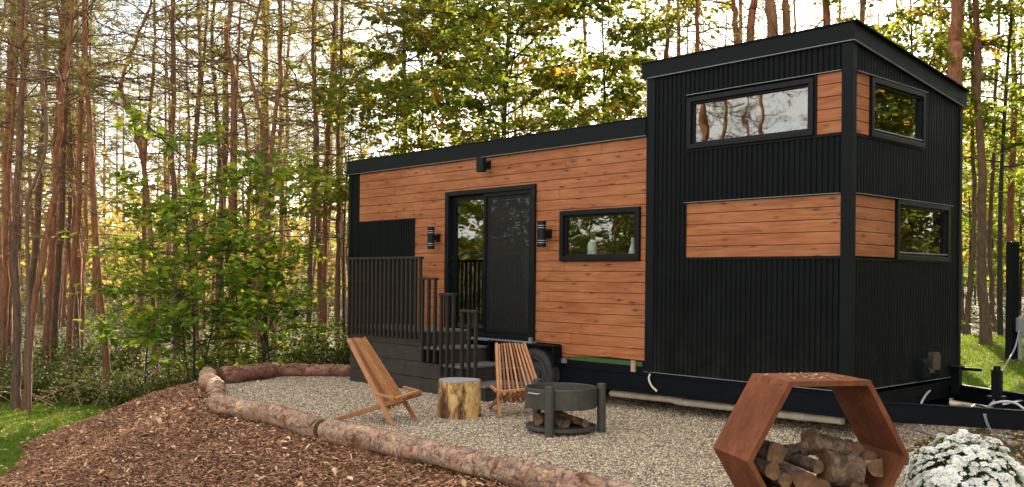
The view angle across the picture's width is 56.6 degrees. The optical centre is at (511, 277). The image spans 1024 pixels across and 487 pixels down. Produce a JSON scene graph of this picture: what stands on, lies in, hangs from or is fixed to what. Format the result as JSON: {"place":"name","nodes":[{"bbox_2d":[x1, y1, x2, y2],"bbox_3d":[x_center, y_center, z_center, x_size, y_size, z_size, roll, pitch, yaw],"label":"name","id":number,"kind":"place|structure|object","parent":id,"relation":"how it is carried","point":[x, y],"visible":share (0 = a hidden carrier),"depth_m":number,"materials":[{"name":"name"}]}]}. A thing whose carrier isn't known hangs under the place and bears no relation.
{"place":"outdoors","nodes":[
{"label":"outdoors","id":0,"kind":"place"},
{"bbox_2d":[4,384,509,486],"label":"mulch bank","id":1,"kind":"structure","parent":0,"point":[223,460],"depth_m":9.36,"materials":[{"name":"brown wood"}]},
{"bbox_2d":[0,382,514,486],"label":"mulch chips","id":2,"kind":"object","parent":1,"relation":"on","point":[44,470],"visible":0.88,"depth_m":9.59,"materials":[{"name":"brown wood"}]},
{"bbox_2d":[0,239,1023,484],"bbox_3d":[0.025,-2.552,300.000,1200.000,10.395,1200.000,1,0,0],"label":"forest ground","id":3,"kind":"structure","parent":0,"point":[912,449],"depth_m":32.39,"materials":[{"name":"green plant"}]},
{"bbox_2d":[0,368,65,401],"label":"shrub","id":4,"kind":"object","parent":3,"relation":"on","point":[44,385],"visible":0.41,"depth_m":17.99,"materials":[{"name":"green plant"}]},
{"bbox_2d":[9,329,135,376],"bbox_3d":[-9.759,1.712,21.566,2.837,1.303,2.495,1,0,0],"label":"shrub","id":5,"kind":"object","parent":3,"relation":"on","point":[87,354],"visible":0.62,"depth_m":21.39,"materials":[{"name":"green plant"}]},
{"bbox_2d":[22,350,124,397],"bbox_3d":[-8.790,1.935,18.894,1.891,0.948,1.714,1,0,-43],"label":"shrub","id":6,"kind":"object","parent":3,"relation":"on","point":[62,366],"visible":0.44,"depth_m":18.85,"materials":[{"name":"green plant"}]},
{"bbox_2d":[0,0,155,377],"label":"pine tree","id":7,"kind":"object","parent":3,"relation":"on","point":[46,335],"visible":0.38,"depth_m":21.45,"materials":[{"name":"brown plant"}]},
{"bbox_2d":[0,0,159,359],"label":"pine tree","id":8,"kind":"object","parent":3,"relation":"on","point":[35,248],"visible":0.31,"depth_m":24.96,"materials":[{"name":"brown plant"}]},
{"bbox_2d":[0,0,163,410],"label":"pine tree","id":9,"kind":"object","parent":3,"relation":"on","point":[15,395],"visible":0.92,"depth_m":16.92,"materials":[{"name":"brown plant"}]},
{"bbox_2d":[0,0,166,368],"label":"pine tree","id":10,"kind":"object","parent":3,"relation":"on","point":[4,327],"visible":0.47,"depth_m":20.95,"materials":[{"name":"brown plant"}]},
{"bbox_2d":[4,1,167,326],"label":"pine tree","id":11,"kind":"object","parent":3,"relation":"on","point":[64,313],"visible":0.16,"depth_m":41.10,"materials":[{"name":"brown plant"}]},
{"bbox_2d":[0,0,182,364],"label":"pine tree","id":12,"kind":"object","parent":3,"relation":"on","point":[68,249],"visible":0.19,"depth_m":23.95,"materials":[{"name":"brown plant"}]},
{"bbox_2d":[0,0,186,374],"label":"pine tree","id":13,"kind":"object","parent":3,"relation":"on","point":[57,278],"visible":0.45,"depth_m":22.00,"materials":[{"name":"brown plant"}]},
{"bbox_2d":[41,10,150,272],"bbox_3d":[-16.250,-4.780,37.849,5.582,14.421,5.807,0,-2,22],"label":"pine tree","id":14,"kind":"object","parent":3,"relation":"on","point":[85,223],"visible":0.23,"depth_m":37.11,"materials":[{"name":"brown plant"}]},
{"bbox_2d":[0,1,192,352],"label":"pine tree","id":15,"kind":"object","parent":3,"relation":"on","point":[79,269],"visible":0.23,"depth_m":25.49,"materials":[{"name":"brown plant"}]},
{"bbox_2d":[54,365,139,405],"bbox_3d":[-7.888,2.035,17.962,1.346,0.757,1.882,1,0,0],"label":"shrub","id":16,"kind":"object","parent":3,"relation":"on","point":[80,390],"visible":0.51,"depth_m":17.70,"materials":[{"name":"green plant"}]},
{"bbox_2d":[0,0,196,351],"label":"pine tree","id":17,"kind":"object","parent":3,"relation":"on","point":[83,317],"visible":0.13,"depth_m":29.59,"materials":[{"name":"brown plant"}]},
{"bbox_2d":[0,0,212,369],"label":"pine tree","id":18,"kind":"object","parent":3,"relation":"on","point":[3,156],"visible":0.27,"depth_m":22.78,"materials":[{"name":"brown plant"}]},
{"bbox_2d":[1,0,219,373],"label":"pine tree","id":19,"kind":"object","parent":3,"relation":"on","point":[72,279],"visible":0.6,"depth_m":20.98,"materials":[{"name":"brown plant"}]},
{"bbox_2d":[0,0,223,411],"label":"pine tree","id":20,"kind":"object","parent":3,"relation":"on","point":[56,146],"visible":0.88,"depth_m":16.81,"materials":[{"name":"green plant"}]},
{"bbox_2d":[56,320,171,374],"bbox_3d":[-9.343,1.669,22.383,2.412,1.416,2.946,1,0,24],"label":"shrub","id":21,"kind":"object","parent":3,"relation":"on","point":[132,350],"visible":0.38,"depth_m":22.22,"materials":[{"name":"green plant"}]},
{"bbox_2d":[80,365,158,408],"bbox_3d":[-7.097,2.023,17.329,1.521,0.795,1.539,1,0,30],"label":"shrub","id":22,"kind":"object","parent":3,"relation":"on","point":[107,394],"visible":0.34,"depth_m":17.24,"materials":[{"name":"green plant"}]},
{"bbox_2d":[0,0,268,404],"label":"pine tree","id":23,"kind":"object","parent":3,"relation":"on","point":[106,364],"visible":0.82,"depth_m":17.56,"materials":[{"name":"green plant"}]},
{"bbox_2d":[8,0,269,369],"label":"pine tree","id":24,"kind":"object","parent":3,"relation":"on","point":[144,230],"visible":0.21,"depth_m":23.99,"materials":[{"name":"brown plant"}]},
{"bbox_2d":[73,227,210,394],"bbox_3d":[-6.674,0.874,17.213,2.240,3.637,2.380,1,0,0],"label":"sapling","id":25,"kind":"object","parent":3,"relation":"on","point":[128,277],"visible":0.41,"depth_m":17.19,"materials":[{"name":"green plant"}]},
{"bbox_2d":[0,0,299,381],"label":"pine tree","id":26,"kind":"object","parent":3,"relation":"on","point":[139,141],"visible":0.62,"depth_m":20.98,"materials":[{"name":"brown plant"}]},
{"bbox_2d":[100,356,200,400],"bbox_3d":[-6.426,1.918,16.986,1.600,1.016,1.795,1,0,0],"label":"shrub","id":27,"kind":"object","parent":3,"relation":"on","point":[135,393],"visible":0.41,"depth_m":16.82,"materials":[{"name":"green plant"}]},
{"bbox_2d":[29,0,273,383],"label":"pine tree","id":28,"kind":"object","parent":3,"relation":"on","point":[171,123],"visible":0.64,"depth_m":20.04,"materials":[{"name":"brown plant"}]},
{"bbox_2d":[29,0,323,368],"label":"pine tree","id":29,"kind":"object","parent":3,"relation":"on","point":[197,274],"visible":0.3,"depth_m":24.85,"materials":[{"name":"brown plant"}]},
{"bbox_2d":[135,339,226,394],"bbox_3d":[-6.159,1.768,17.680,1.790,1.284,2.252,1,0,-41],"label":"shrub","id":30,"kind":"object","parent":3,"relation":"on","point":[158,378],"visible":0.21,"depth_m":17.50,"materials":[{"name":"green plant"}]},
{"bbox_2d":[58,89,347,383],"bbox_3d":[-4.992,-0.235,16.023,4.393,5.446,3.898,1,0,0],"label":"sapling","id":31,"kind":"object","parent":3,"relation":"on","point":[194,200],"visible":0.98,"depth_m":15.84,"materials":[{"name":"green plant"}]},
{"bbox_2d":[92,0,318,376],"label":"pine tree","id":32,"kind":"object","parent":3,"relation":"on","point":[197,116],"visible":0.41,"depth_m":22.77,"materials":[{"name":"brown plant"}]},
{"bbox_2d":[97,0,348,363],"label":"pine tree","id":33,"kind":"object","parent":3,"relation":"on","point":[237,89],"visible":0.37,"depth_m":22.98,"materials":[{"name":"brown plant"}]},
{"bbox_2d":[87,0,363,365],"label":"pine tree","id":34,"kind":"object","parent":3,"relation":"on","point":[231,200],"visible":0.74,"depth_m":19.39,"materials":[{"name":"green plant"}]},
{"bbox_2d":[118,0,338,365],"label":"pine tree","id":35,"kind":"object","parent":3,"relation":"on","point":[220,191],"visible":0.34,"depth_m":24.27,"materials":[{"name":"brown plant"}]},
{"bbox_2d":[111,0,370,359],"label":"pine tree","id":36,"kind":"object","parent":3,"relation":"on","point":[224,172],"visible":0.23,"depth_m":25.70,"materials":[{"name":"brown plant"}]},
{"bbox_2d":[160,0,340,347],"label":"maple tree","id":37,"kind":"object","parent":3,"relation":"on","point":[222,52],"visible":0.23,"depth_m":26.80,"materials":[{"name":"green plant"}]},
{"bbox_2d":[183,196,346,367],"bbox_3d":[-4.372,0.515,16.645,2.742,3.821,3.045,1,0,36],"label":"sapling","id":38,"kind":"object","parent":3,"relation":"on","point":[292,302],"visible":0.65,"depth_m":16.64,"materials":[{"name":"green plant"}]},
{"bbox_2d":[195,1,346,342],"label":"pine tree","id":39,"kind":"object","parent":3,"relation":"on","point":[279,133],"visible":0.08,"depth_m":34.02,"materials":[{"name":"brown plant"}]},
{"bbox_2d":[210,0,347,340],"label":"pine tree","id":40,"kind":"object","parent":3,"relation":"on","point":[293,147],"visible":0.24,"depth_m":31.38,"materials":[{"name":"brown plant"}]},
{"bbox_2d":[109,0,451,361],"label":"pine tree","id":41,"kind":"object","parent":3,"relation":"on","point":[254,93],"visible":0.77,"depth_m":18.18,"materials":[{"name":"green plant"}]},
{"bbox_2d":[197,0,382,354],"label":"pine tree","id":42,"kind":"object","parent":3,"relation":"on","point":[265,48],"visible":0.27,"depth_m":26.80,"materials":[{"name":"brown plant"}]},
{"bbox_2d":[160,0,430,359],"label":"pine tree","id":43,"kind":"object","parent":3,"relation":"on","point":[277,96],"visible":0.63,"depth_m":20.06,"materials":[{"name":"brown plant"}]},
{"bbox_2d":[221,0,386,360],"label":"pine tree","id":44,"kind":"object","parent":3,"relation":"on","point":[318,229],"visible":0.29,"depth_m":27.06,"materials":[{"name":"brown plant"}]},
{"bbox_2d":[261,325,349,364],"bbox_3d":[-3.705,1.499,17.347,1.857,1.230,1.944,1,0,40],"label":"shrub","id":45,"kind":"object","parent":3,"relation":"on","point":[312,361],"visible":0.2,"depth_m":17.06,"materials":[{"name":"green plant"}]},
{"bbox_2d":[286,321,350,364],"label":"shrub","id":46,"kind":"object","parent":3,"relation":"on","point":[343,357],"visible":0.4,"depth_m":17.23,"materials":[{"name":"green plant"}]},
{"bbox_2d":[222,0,430,347],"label":"pine tree","id":47,"kind":"object","parent":3,"relation":"on","point":[324,313],"visible":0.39,"depth_m":23.41,"materials":[{"name":"brown plant"}]},
{"bbox_2d":[209,0,453,354],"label":"pine tree","id":48,"kind":"object","parent":3,"relation":"on","point":[312,210],"visible":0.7,"depth_m":20.43,"materials":[{"name":"brown plant"}]},
{"bbox_2d":[258,1,411,332],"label":"pine tree","id":49,"kind":"object","parent":3,"relation":"on","point":[341,226],"visible":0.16,"depth_m":41.04,"materials":[{"name":"brown plant"}]},
{"bbox_2d":[265,78,421,342],"bbox_3d":[-3.376,-0.767,19.552,3.227,6.454,2.753,1,0,0],"label":"maple tree","id":50,"kind":"object","parent":3,"relation":"on","point":[343,95],"visible":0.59,"depth_m":19.51,"materials":[{"name":"green plant"}]},
{"bbox_2d":[237,0,472,350],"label":"pine tree","id":51,"kind":"object","parent":3,"relation":"on","point":[338,275],"visible":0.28,"depth_m":22.49,"materials":[{"name":"brown plant"}]},
{"bbox_2d":[275,0,532,237],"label":"maple tree","id":52,"kind":"object","parent":3,"relation":"on","point":[400,128],"visible":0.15,"depth_m":23.08,"materials":[{"name":"green plant"}]},
{"bbox_2d":[325,0,516,165],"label":"tree","id":53,"kind":"object","parent":3,"relation":"on","point":[409,60],"visible":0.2,"depth_m":23.64,"materials":[{"name":"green plant"}]},
{"bbox_2d":[270,0,660,219],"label":"maple tree","id":54,"kind":"object","parent":3,"relation":"on","point":[493,27],"visible":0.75,"depth_m":19.96,"materials":[{"name":"green plant"}]},
{"bbox_2d":[0,287,1023,403],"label":"undergrowth","id":55,"kind":"object","parent":3,"relation":"on","point":[113,308],"visible":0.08,"depth_m":31.99,"materials":[{"name":"green plant"}]},
{"bbox_2d":[0,15,1023,310],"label":"woodland","id":56,"kind":"object","parent":3,"relation":"on","point":[116,219],"visible":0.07,"depth_m":64.53,"materials":[{"name":"green plant"}]},
{"bbox_2d":[457,0,730,134],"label":"maple tree","id":57,"kind":"object","parent":3,"relation":"on","point":[637,33],"visible":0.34,"depth_m":22.85,"materials":[{"name":"green plant"}]},
{"bbox_2d":[597,0,765,56],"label":"pine tree","id":58,"kind":"object","parent":3,"relation":"on","point":[697,34],"visible":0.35,"depth_m":20.98,"materials":[{"name":"brown plant"}]},
{"bbox_2d":[585,0,793,92],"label":"pine tree","id":59,"kind":"object","parent":3,"relation":"on","point":[666,45],"visible":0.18,"depth_m":23.94,"materials":[{"name":"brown plant"}]},
{"bbox_2d":[662,0,784,49],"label":"pine tree","id":60,"kind":"object","parent":3,"relation":"on","point":[753,7],"visible":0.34,"depth_m":19.91,"materials":[{"name":"brown plant"}]},
{"bbox_2d":[662,0,829,46],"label":"pine tree","id":61,"kind":"object","parent":3,"relation":"on","point":[733,9],"visible":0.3,"depth_m":22.12,"materials":[{"name":"brown plant"}]},
{"bbox_2d":[731,0,804,41],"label":"pine tree","id":62,"kind":"object","parent":3,"relation":"on","point":[770,6],"visible":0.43,"depth_m":18.85,"materials":[{"name":"brown plant"}]},
{"bbox_2d":[813,0,1023,199],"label":"maple tree","id":63,"kind":"object","parent":3,"relation":"on","point":[1003,140],"visible":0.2,"depth_m":19.61,"materials":[{"name":"green plant"}]},
{"bbox_2d":[861,0,1023,335],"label":"maple tree","id":64,"kind":"object","parent":3,"relation":"on","point":[937,44],"visible":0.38,"depth_m":18.75,"materials":[{"name":"green plant"}]},
{"bbox_2d":[919,0,1023,330],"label":"pine tree","id":65,"kind":"object","parent":3,"relation":"on","point":[990,265],"visible":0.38,"depth_m":21.49,"materials":[{"name":"brown plant"}]},
{"bbox_2d":[938,0,1015,158],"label":"pine tree","id":66,"kind":"object","parent":3,"relation":"on","point":[955,48],"visible":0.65,"depth_m":17.09,"materials":[{"name":"brown plant"}]},
{"bbox_2d":[932,0,1023,260],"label":"pine tree","id":67,"kind":"object","parent":3,"relation":"on","point":[1010,236],"visible":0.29,"depth_m":23.02,"materials":[{"name":"brown plant"}]},
{"bbox_2d":[962,0,997,335],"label":"pine tree","id":68,"kind":"object","parent":3,"relation":"on","point":[967,325],"visible":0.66,"depth_m":19.46,"materials":[{"name":"brown plant"}]},
{"bbox_2d":[962,11,1023,208],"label":"maple tree","id":69,"kind":"object","parent":3,"relation":"on","point":[1019,180],"visible":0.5,"depth_m":22.62,"materials":[{"name":"green plant"}]},
{"bbox_2d":[962,147,1023,288],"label":"maple tree","id":70,"kind":"object","parent":3,"relation":"on","point":[965,223],"visible":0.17,"depth_m":29.81,"materials":[{"name":"green plant"}]},
{"bbox_2d":[962,126,1023,314],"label":"maple tree","id":71,"kind":"object","parent":3,"relation":"on","point":[1020,229],"visible":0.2,"depth_m":29.96,"materials":[{"name":"green plant"}]},
{"bbox_2d":[0,333,1023,475],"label":"lawn","id":72,"kind":"structure","parent":0,"point":[107,406],"depth_m":15.55,"materials":[{"name":"plant"}]},
{"bbox_2d":[10,0,65,416],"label":"pine tree","id":73,"kind":"object","parent":72,"relation":"on","point":[28,311],"visible":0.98,"depth_m":16.18,"materials":[{"name":"brown plant"}]},
{"bbox_2d":[0,336,1023,486],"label":"fallen leaves","id":74,"kind":"object","parent":72,"relation":"on","point":[463,482],"visible":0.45,"depth_m":9.92,"materials":[{"name":"brown plant"}]},
{"bbox_2d":[962,0,1023,344],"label":"pine tree","id":75,"kind":"object","parent":72,"relation":"on","point":[985,331],"visible":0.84,"depth_m":17.61,"materials":[{"name":"brown plant"}]},
{"bbox_2d":[1005,242,1023,360],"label":"service post","id":76,"kind":"object","parent":72,"relation":"on","point":[1014,323],"visible":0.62,"depth_m":15.73,"materials":[{"name":"black metal"}]},
{"bbox_2d":[0,0,1023,247],"label":"sky","id":77,"kind":"structure","parent":0,"point":[577,33],"materials":[{"name":"white"}]},
{"bbox_2d":[225,376,980,486],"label":"gravel patio","id":78,"kind":"structure","parent":0,"point":[558,440],"depth_m":10.04,"materials":[{"name":"beige gravel"}]},
{"bbox_2d":[198,366,225,398],"bbox_3d":[-3.999,1.433,12.704,0.307,0.274,2.876,1,0,-21],"label":"border log","id":79,"kind":"object","parent":78,"relation":"on","point":[210,381],"visible":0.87,"depth_m":12.60,"materials":[{"name":"brown wood"}]},
{"bbox_2d":[218,361,280,383],"bbox_3d":[-3.926,1.434,14.340,0.339,0.282,1.242,1,0,27],"label":"border log","id":80,"kind":"object","parent":78,"relation":"on","point":[240,373],"visible":0.97,"depth_m":14.11,"materials":[{"name":"red wood"}]},
{"bbox_2d":[206,392,324,439],"bbox_3d":[-2.691,1.458,10.192,0.325,0.261,2.542,1,0,-42],"label":"border log","id":81,"kind":"object","parent":78,"relation":"on","point":[290,419],"visible":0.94,"depth_m":10.01,"materials":[{"name":"brown wood"}]},
{"bbox_2d":[280,363,350,376],"bbox_3d":[-2.701,1.471,15.012,1.878,0.227,0.257,1,0,0],"label":"border log","id":82,"kind":"object","parent":78,"relation":"on","point":[304,369],"visible":0.62,"depth_m":14.93,"materials":[{"name":"red wood"}]},
{"bbox_2d":[336,337,422,425],"bbox_3d":[-1.433,1.127,10.442,0.851,0.920,0.730,1,0,18],"label":"slat chair","id":83,"kind":"object","parent":78,"relation":"on","point":[388,394],"visible":0.99,"depth_m":10.43,"materials":[{"name":"brown wood"}]},
{"bbox_2d":[347,256,524,401],"bbox_3d":[-1.107,0.652,13.517,0.922,1.875,3.170,1,0,-43],"label":"porch","id":84,"kind":"object","parent":78,"relation":"on","point":[410,354],"visible":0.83,"depth_m":13.27,"materials":[{"name":"black wood"}]},
{"bbox_2d":[437,377,481,419],"bbox_3d":[-0.600,1.377,10.838,0.506,0.435,0.500,1,0,-23],"label":"stump stool","id":85,"kind":"object","parent":78,"relation":"on","point":[459,398],"visible":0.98,"depth_m":10.62,"materials":[{"name":"brown wood"}]},
{"bbox_2d":[317,419,637,486],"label":"border log","id":86,"kind":"object","parent":78,"relation":"on","point":[510,471],"visible":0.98,"depth_m":7.57,"materials":[{"name":"brown wood"}]},
{"bbox_2d":[488,342,544,417],"bbox_3d":[0.061,1.191,11.100,0.730,0.822,0.851,1,0,-16],"label":"slat chair","id":87,"kind":"object","parent":78,"relation":"on","point":[512,395],"visible":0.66,"depth_m":11.17,"materials":[{"name":"brown wood"}]},
{"bbox_2d":[525,378,605,437],"bbox_3d":[0.551,1.346,9.824,0.832,0.518,0.826,1,0,0],"label":"fire pit","id":88,"kind":"object","parent":78,"relation":"on","point":[549,398],"visible":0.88,"depth_m":9.60,"materials":[{"name":"black metal"}]},
{"bbox_2d":[346,19,1023,438],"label":"tiny house","id":89,"kind":"structure","parent":78,"relation":"on","point":[786,203],"depth_m":10.85,"materials":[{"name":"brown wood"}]},
{"bbox_2d":[444,184,537,342],"bbox_3d":[-0.320,-0.186,13.386,0.200,2.135,1.932,1,0,-43],"label":"sliding door","id":90,"kind":"structure","parent":89,"relation":"in","point":[452,199],"depth_m":13.43,"materials":[{"name":"black metal"}]},
{"bbox_2d":[559,206,641,260],"bbox_3d":[1.096,-0.528,11.865,0.100,0.647,1.328,1,0,-43],"label":"window","id":91,"kind":"structure","parent":89,"relation":"in","point":[564,216],"depth_m":11.84,"materials":[{"name":"black metal"}]},
{"bbox_2d":[687,78,813,149],"bbox_3d":[2.559,-1.746,10.292,0.094,0.584,1.580,1,0,-43],"label":"window","id":92,"kind":"structure","parent":89,"relation":"in","point":[692,102],"depth_m":10.24,"materials":[{"name":"black metal"}]},
{"bbox_2d":[867,77,925,148],"bbox_3d":[4.073,-1.726,10.081,1.230,0.606,0.090,1,0,-43],"label":"window","id":93,"kind":"structure","parent":89,"relation":"in","point":[920,97],"depth_m":10.07,"materials":[{"name":"black metal"}]},
{"bbox_2d":[893,199,950,261],"bbox_3d":[4.520,-0.499,10.503,1.307,0.639,0.090,1,0,-43],"label":"window","id":94,"kind":"structure","parent":89,"relation":"in","point":[945,211],"depth_m":10.52,"materials":[{"name":"black metal"}]},
{"bbox_2d":[713,372,908,486],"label":"firewood holder","id":95,"kind":"object","parent":78,"relation":"on","point":[749,423],"visible":0.98,"depth_m":6.11,"materials":[{"name":"metal"}]},
{"bbox_2d":[763,480,780,486],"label":"firewood log","id":96,"kind":"object","parent":95,"relation":"in","point":[768,484],"visible":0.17,"depth_m":6.06,"materials":[{"name":"brown wood"}]},
{"bbox_2d":[761,471,791,486],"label":"firewood log","id":97,"kind":"object","parent":96,"relation":"on","point":[784,479],"visible":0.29,"depth_m":5.91,"materials":[{"name":"brown wood"}]},
{"bbox_2d":[753,456,779,479],"bbox_3d":[1.566,1.197,6.091,0.122,0.120,0.422,1,0,-12],"label":"firewood log","id":98,"kind":"object","parent":97,"relation":"on","point":[769,469],"visible":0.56,"depth_m":5.89,"materials":[{"name":"brown wood"}]},
{"bbox_2d":[756,440,785,463],"bbox_3d":[1.602,1.108,6.155,0.141,0.145,0.372,1,0,-18],"label":"firewood log","id":99,"kind":"object","parent":98,"relation":"on","point":[772,451],"visible":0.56,"depth_m":5.99,"materials":[{"name":"brown wood"}]},
{"bbox_2d":[816,475,866,486],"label":"firewood log","id":100,"kind":"object","parent":95,"relation":"in","point":[852,484],"visible":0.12,"depth_m":6.05,"materials":[{"name":"brown wood"}]},
{"bbox_2d":[817,450,865,486],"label":"firewood log","id":101,"kind":"object","parent":100,"relation":"on","point":[842,470],"visible":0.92,"depth_m":6.03,"materials":[{"name":"brown wood"}]},
{"bbox_2d":[800,429,858,456],"bbox_3d":[2.068,1.112,6.205,0.365,0.240,0.228,1,0,-8],"label":"firewood log","id":102,"kind":"object","parent":101,"relation":"on","point":[818,442],"visible":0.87,"depth_m":6.14,"materials":[{"name":"brown wood"}]},
{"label":"firewood log","id":103,"kind":"object","parent":95,"relation":"in","visible":0},
{"bbox_2d":[778,460,819,486],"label":"firewood log","id":104,"kind":"object","parent":103,"relation":"on","point":[801,477],"visible":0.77,"depth_m":5.96,"materials":[{"name":"brown wood"}]},
{"bbox_2d":[816,476,830,486],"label":"firewood log","id":105,"kind":"object","parent":103,"relation":"on","point":[824,483],"visible":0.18,"depth_m":6.00,"materials":[{"name":"brown wood"}]},
{"bbox_2d":[783,452,823,473],"bbox_3d":[1.874,1.193,6.206,0.093,0.108,0.398,1,0,-19],"label":"firewood log","id":106,"kind":"object","parent":105,"relation":"on","point":[809,464],"visible":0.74,"depth_m":6.10,"materials":[{"name":"brown wood"}]},
{"bbox_2d":[901,429,1023,486],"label":"chrysanthemum","id":107,"kind":"object","parent":78,"relation":"on","point":[953,464],"visible":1,"depth_m":6.35,"materials":[{"name":"white plant"}]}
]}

